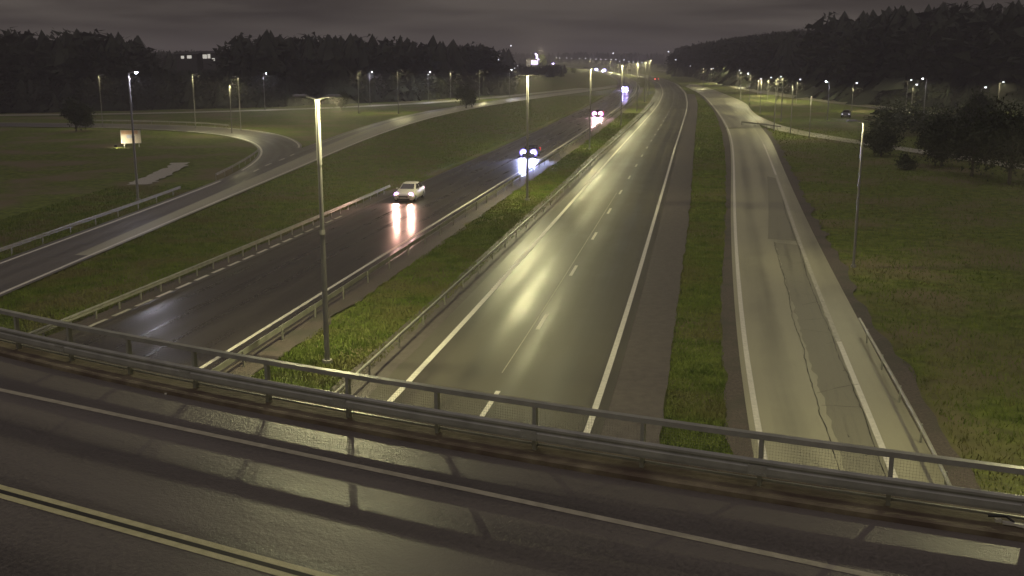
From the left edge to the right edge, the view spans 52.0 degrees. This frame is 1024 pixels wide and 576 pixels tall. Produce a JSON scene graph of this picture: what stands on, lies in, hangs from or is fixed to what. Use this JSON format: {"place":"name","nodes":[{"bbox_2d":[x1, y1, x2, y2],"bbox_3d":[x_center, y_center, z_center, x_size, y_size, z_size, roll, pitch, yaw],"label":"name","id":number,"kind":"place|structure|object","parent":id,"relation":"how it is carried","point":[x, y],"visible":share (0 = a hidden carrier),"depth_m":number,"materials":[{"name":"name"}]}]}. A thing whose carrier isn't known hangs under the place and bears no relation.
{"place":"outdoors","nodes":[
{"label":"outdoors","id":0,"kind":"place"},
{"bbox_2d":[0,123,301,197],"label":"loop road","id":1,"kind":"structure","parent":0,"point":[274,146],"depth_m":158.11,"materials":[{"name":"grey asphalt"}]},
{"bbox_2d":[0,88,587,115],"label":"road","id":2,"kind":"structure","parent":0,"point":[309,108],"depth_m":245.53,"materials":[{"name":"grey asphalt"}]},
{"bbox_2d":[0,82,639,296],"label":"slip road","id":3,"kind":"structure","parent":0,"point":[22,269],"depth_m":74.31,"materials":[{"name":"grey asphalt"}]},
{"bbox_2d":[76,87,614,254],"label":"slip road","id":4,"kind":"structure","parent":0,"point":[333,147],"depth_m":115.60,"materials":[{"name":"grey asphalt"}]},
{"bbox_2d":[63,64,639,371],"bbox_3d":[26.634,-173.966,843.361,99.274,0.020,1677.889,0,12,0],"label":"motorway road","id":5,"kind":"structure","parent":0,"point":[237,306],"depth_m":61.24,"materials":[{"name":"grey asphalt"}]},
{"bbox_2d":[394,181,424,201],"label":"car","id":6,"kind":"object","parent":5,"relation":"on","point":[411,190],"visible":1,"depth_m":88.74,"materials":[{"name":"white paint"}]},
{"bbox_2d":[520,144,540,157],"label":"car","id":7,"kind":"object","parent":5,"relation":"on","point":[534,150],"visible":0.9,"depth_m":126.08,"materials":[{"name":"paint"}]},
{"bbox_2d":[592,109,603,116],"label":"car","id":8,"kind":"object","parent":5,"relation":"on","point":[598,112],"visible":1,"depth_m":210.13,"materials":[{"name":"paint"}]},
{"bbox_2d":[0,60,1023,495],"bbox_3d":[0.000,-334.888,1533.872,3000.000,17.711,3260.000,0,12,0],"label":"ground","id":9,"kind":"structure","parent":0,"point":[42,168],"depth_m":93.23,"materials":[{"name":"green plant"}]},
{"bbox_2d":[59,95,95,131],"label":"leafy tree","id":10,"kind":"object","parent":9,"relation":"on","point":[76,113],"visible":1,"depth_m":170.46,"materials":[{"name":"green plant"}]},
{"bbox_2d":[81,115,94,126],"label":"leafy tree","id":11,"kind":"object","parent":9,"relation":"on","point":[89,122],"visible":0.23,"depth_m":181.51,"materials":[{"name":"green plant"}]},
{"bbox_2d":[0,186,180,255],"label":"guard rail","id":12,"kind":"object","parent":9,"relation":"on","point":[11,246],"visible":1,"depth_m":74.37,"materials":[{"name":"metal"}]},
{"bbox_2d":[98,75,103,126],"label":"street lamp","id":13,"kind":"object","parent":9,"relation":"on","point":[100,102],"visible":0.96,"depth_m":181.21,"materials":[{"name":"metal"}]},
{"bbox_2d":[120,130,140,146],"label":"sign board","id":14,"kind":"object","parent":9,"relation":"on","point":[126,136],"visible":0.96,"depth_m":142.04,"materials":[{"name":"metal"}]},
{"bbox_2d":[127,71,140,200],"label":"street lamp","id":15,"kind":"object","parent":9,"relation":"on","point":[134,151],"visible":0.94,"depth_m":88.50,"materials":[{"name":"metal"}]},
{"bbox_2d":[129,162,189,183],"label":"gravel path","id":16,"kind":"structure","parent":9,"relation":"on","point":[161,173],"depth_m":108.87,"materials":[{"name":"grey gravel"}]},
{"bbox_2d":[94,120,228,127],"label":"guard rail","id":17,"kind":"object","parent":9,"relation":"on","point":[201,123],"visible":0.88,"depth_m":187.67,"materials":[{"name":"metal"}]},
{"bbox_2d":[175,52,203,71],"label":"house","id":18,"kind":"structure","parent":9,"relation":"on","point":[191,61],"depth_m":309.09,"materials":[{"name":"grey"}]},
{"bbox_2d":[192,74,196,127],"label":"street lamp","id":19,"kind":"object","parent":9,"relation":"on","point":[194,102],"visible":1,"depth_m":178.42,"materials":[{"name":"metal"}]},
{"bbox_2d":[195,51,220,69],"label":"house","id":20,"kind":"structure","parent":9,"relation":"on","point":[208,56],"depth_m":322.61,"materials":[{"name":"grey"}]},
{"bbox_2d":[29,185,389,336],"bbox_3d":[-17.138,-1.559,61.347,0.381,0.730,69.774,2,13,10],"label":"guard rail","id":21,"kind":"object","parent":9,"relation":"on","point":[118,299],"visible":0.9,"depth_m":57.78,"materials":[{"name":"metal"}]},
{"bbox_2d":[46,189,397,339],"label":"road verge","id":22,"kind":"structure","parent":9,"relation":"on","point":[131,303],"depth_m":59.04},
{"bbox_2d":[229,84,234,132],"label":"street lamp","id":23,"kind":"object","parent":9,"relation":"on","point":[230,107],"visible":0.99,"depth_m":166.04,"materials":[{"name":"metal"}]},
{"bbox_2d":[215,149,258,179],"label":"guard rail","id":24,"kind":"object","parent":9,"relation":"on","point":[235,164],"visible":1,"depth_m":113.31,"materials":[{"name":"metal"}]},
{"bbox_2d":[232,76,241,130],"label":"street lamp","id":25,"kind":"object","parent":9,"relation":"on","point":[239,102],"visible":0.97,"depth_m":171.90,"materials":[{"name":"metal"}]},
{"bbox_2d":[0,26,522,113],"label":"forest","id":26,"kind":"object","parent":9,"relation":"on","point":[43,73],"visible":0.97,"depth_m":257.77,"materials":[{"name":"green plant"}]},
{"bbox_2d":[292,94,341,364],"bbox_3d":[-7.400,-2.131,41.005,1.880,10.680,0.436,2,13,10],"label":"street lamp","id":27,"kind":"object","parent":9,"relation":"on","point":[327,359],"visible":1,"depth_m":40.90,"materials":[{"name":"metal"}]},
{"bbox_2d":[330,88,350,109],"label":"leafy tree","id":28,"kind":"object","parent":9,"relation":"on","point":[342,101],"visible":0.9,"depth_m":238.72,"materials":[{"name":"green plant"}]},
{"bbox_2d":[357,70,361,112],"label":"street lamp","id":29,"kind":"object","parent":9,"relation":"on","point":[358,94],"visible":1,"depth_m":225.50,"materials":[{"name":"metal"}]},
{"bbox_2d":[211,94,636,370],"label":"guard rail","id":30,"kind":"object","parent":9,"relation":"on","point":[263,339],"visible":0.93,"depth_m":57.41,"materials":[{"name":"metal"}]},
{"bbox_2d":[223,87,643,376],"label":"road verge","id":31,"kind":"structure","parent":9,"relation":"on","point":[296,333],"depth_m":58.51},
{"bbox_2d":[450,71,453,99],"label":"street lamp","id":32,"kind":"object","parent":9,"relation":"on","point":[450,85],"visible":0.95,"depth_m":294.30,"materials":[{"name":"metal"}]},
{"bbox_2d":[454,84,478,107],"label":"leafy tree","id":33,"kind":"object","parent":9,"relation":"on","point":[469,97],"visible":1,"depth_m":245.69,"materials":[{"name":"green plant"}]},
{"bbox_2d":[250,100,731,453],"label":"grass","id":34,"kind":"structure","parent":9,"relation":"on","point":[714,240],"depth_m":53.79,"materials":[{"name":"green plant"}]},
{"bbox_2d":[328,71,659,396],"bbox_3d":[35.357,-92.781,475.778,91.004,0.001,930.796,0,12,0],"label":"road shoulder","id":35,"kind":"object","parent":9,"relation":"on","point":[392,360],"visible":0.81,"depth_m":54.31},
{"bbox_2d":[335,103,652,392],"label":"guard rail","id":36,"kind":"object","parent":9,"relation":"on","point":[363,367],"visible":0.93,"depth_m":54.58,"materials":[{"name":"metal"}]},
{"bbox_2d":[0,338,1023,575],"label":"bridge","id":37,"kind":"structure","parent":9,"relation":"on","point":[105,470],"depth_m":16.72,"materials":[{"name":"concrete"}]},
{"bbox_2d":[0,308,1023,519],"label":"bridge railing","id":38,"kind":"object","parent":37,"relation":"on","point":[760,466],"visible":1,"depth_m":18.45,"materials":[{"name":"metal"}]},
{"bbox_2d":[988,514,1023,527],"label":"guardrail","id":39,"kind":"object","parent":37,"relation":"on","point":[1012,522],"visible":1,"depth_m":15.82,"materials":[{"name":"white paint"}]},
{"bbox_2d":[516,73,538,200],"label":"street lamp","id":40,"kind":"object","parent":9,"relation":"on","point":[527,154],"visible":1,"depth_m":88.53,"materials":[{"name":"metal"}]},
{"bbox_2d":[526,53,542,68],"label":"shop building","id":41,"kind":"structure","parent":9,"relation":"on","point":[534,62],"depth_m":861.23,"materials":[{"name":"grey"}]},
{"bbox_2d":[537,55,547,65],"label":"leafy tree","id":42,"kind":"object","parent":9,"relation":"on","point":[542,58],"visible":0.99,"depth_m":838.88,"materials":[{"name":"green plant"}]},
{"bbox_2d":[498,51,667,76],"bbox_3d":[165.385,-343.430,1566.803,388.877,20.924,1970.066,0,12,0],"label":"forest","id":43,"kind":"object","parent":9,"relation":"on","point":[596,59],"visible":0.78,"depth_m":1711.02,"materials":[{"name":"green plant"}]},
{"bbox_2d":[584,67,597,149],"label":"street lamp","id":44,"kind":"object","parent":9,"relation":"on","point":[589,148],"visible":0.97,"depth_m":137.23,"materials":[{"name":"metal"}]},
{"bbox_2d":[617,64,627,125],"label":"street lamp","id":45,"kind":"object","parent":9,"relation":"on","point":[621,95],"visible":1,"depth_m":184.93,"materials":[{"name":"metal"}]},
{"bbox_2d":[636,63,638,110],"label":"street lamp","id":46,"kind":"object","parent":9,"relation":"on","point":[637,88],"visible":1,"depth_m":232.82,"materials":[{"name":"metal"}]},
{"bbox_2d":[642,61,648,101],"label":"street lamp","id":47,"kind":"object","parent":9,"relation":"on","point":[645,78],"visible":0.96,"depth_m":281.25,"materials":[{"name":"metal"}]},
{"bbox_2d":[600,94,697,443],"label":"road shoulder","id":48,"kind":"object","parent":9,"relation":"on","point":[641,386],"visible":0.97,"depth_m":49.33},
{"bbox_2d":[698,93,753,457],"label":"road shoulder","id":49,"kind":"object","parent":9,"relation":"on","point":[736,411],"visible":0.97,"depth_m":44.72},
{"bbox_2d":[741,121,780,127],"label":"guard rail","id":50,"kind":"object","parent":9,"relation":"on","point":[760,124],"visible":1,"depth_m":181.44,"materials":[{"name":"metal"}]},
{"bbox_2d":[773,79,776,130],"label":"street lamp","id":51,"kind":"object","parent":9,"relation":"on","point":[775,106],"visible":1,"depth_m":172.03,"materials":[{"name":"metal"}]},
{"bbox_2d":[780,78,782,121],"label":"street lamp","id":52,"kind":"object","parent":9,"relation":"on","point":[781,102],"visible":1,"depth_m":196.10,"materials":[{"name":"metal"}]},
{"bbox_2d":[787,84,792,132],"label":"street lamp","id":53,"kind":"object","parent":9,"relation":"on","point":[791,109],"visible":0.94,"depth_m":167.31,"materials":[{"name":"metal"}]},
{"bbox_2d":[805,95,811,137],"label":"street lamp","id":54,"kind":"object","parent":9,"relation":"on","point":[810,115],"visible":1,"depth_m":158.52,"materials":[{"name":"metal"}]},
{"bbox_2d":[826,81,829,119],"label":"street lamp","id":55,"kind":"object","parent":9,"relation":"on","point":[828,100],"visible":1,"depth_m":200.90,"materials":[{"name":"metal"}]},
{"bbox_2d":[664,0,1023,110],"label":"forest","id":56,"kind":"object","parent":9,"relation":"on","point":[952,54],"visible":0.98,"depth_m":262.36,"materials":[{"name":"green plant"}]},
{"bbox_2d":[841,110,850,117],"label":"car","id":57,"kind":"object","parent":9,"relation":"on","point":[845,113],"visible":1,"depth_m":208.90,"materials":[{"name":"paint"}]},
{"bbox_2d":[846,120,864,267],"bbox_3d":[19.519,-5.336,60.386,1.096,8.580,0.311,0,12,0],"label":"street lamp","id":58,"kind":"object","parent":9,"relation":"on","point":[853,264],"visible":1,"depth_m":60.37,"materials":[{"name":"metal"}]},
{"bbox_2d":[762,128,980,489],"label":"road verge","id":59,"kind":"structure","parent":9,"relation":"on","point":[905,376],"depth_m":42.66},
{"bbox_2d":[855,126,905,155],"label":"tree","id":60,"kind":"object","parent":9,"relation":"on","point":[881,141],"visible":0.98,"depth_m":128.40,"materials":[{"name":"green plant"}]},
{"bbox_2d":[858,318,951,485],"bbox_3d":[12.512,4.841,32.339,0.613,0.740,29.929,3,13,12],"label":"guard rail","id":61,"kind":"object","parent":9,"relation":"on","point":[922,432],"visible":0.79,"depth_m":35.25,"materials":[{"name":"metal"}]},
{"bbox_2d":[894,152,921,169],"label":"bush","id":62,"kind":"object","parent":9,"relation":"on","point":[905,161],"visible":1,"depth_m":113.32,"materials":[{"name":"green plant"}]},
{"bbox_2d":[922,78,926,119],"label":"street lamp","id":63,"kind":"object","parent":9,"relation":"on","point":[925,94],"visible":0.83,"depth_m":183.54,"materials":[{"name":"metal"}]},
{"bbox_2d":[910,103,965,166],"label":"leafy tree","id":64,"kind":"object","parent":9,"relation":"on","point":[938,130],"visible":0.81,"depth_m":115.30,"materials":[{"name":"green plant"}]},
{"bbox_2d":[863,96,1023,161],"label":"undergrowth","id":65,"kind":"object","parent":9,"relation":"on","point":[902,114],"visible":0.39,"depth_m":171.36,"materials":[{"name":"green plant"}]},
{"bbox_2d":[942,98,1015,178],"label":"leafy tree","id":66,"kind":"object","parent":9,"relation":"on","point":[958,149],"visible":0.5,"depth_m":106.52,"materials":[{"name":"green plant"}]},
{"bbox_2d":[957,86,1005,124],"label":"leafy tree","id":67,"kind":"object","parent":9,"relation":"on","point":[982,99],"visible":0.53,"depth_m":156.75,"materials":[{"name":"green plant"}]},
{"bbox_2d":[961,94,1023,184],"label":"leafy tree","id":68,"kind":"object","parent":9,"relation":"on","point":[1002,131],"visible":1,"depth_m":100.20,"materials":[{"name":"green plant"}]},
{"bbox_2d":[0,0,1023,59],"label":"sky","id":69,"kind":"structure","parent":0,"point":[645,27],"materials":[{"name":"grey"}]},
{"bbox_2d":[368,70,688,434],"bbox_3d":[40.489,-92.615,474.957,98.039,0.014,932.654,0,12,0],"label":"motorway road","id":70,"kind":"structure","parent":0,"point":[545,310],"depth_m":51.87,"materials":[{"name":"grey asphalt"}]},
{"bbox_2d":[685,84,760,127],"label":"slip road","id":71,"kind":"structure","parent":0,"point":[732,116],"depth_m":236.48,"materials":[{"name":"grey asphalt"}]},
{"bbox_2d":[688,87,943,484],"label":"slip road","id":72,"kind":"structure","parent":0,"point":[810,362],"depth_m":44.68,"materials":[{"name":"grey asphalt"}]},
{"bbox_2d":[705,82,935,113],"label":"local road","id":73,"kind":"structure","parent":0,"point":[807,98],"depth_m":303.05,"materials":[{"name":"grey asphalt"}]},
{"bbox_2d":[691,84,1023,169],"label":"side road","id":74,"kind":"structure","parent":0,"point":[756,117],"depth_m":170.65,"materials":[{"name":"grey asphalt"}]}
]}

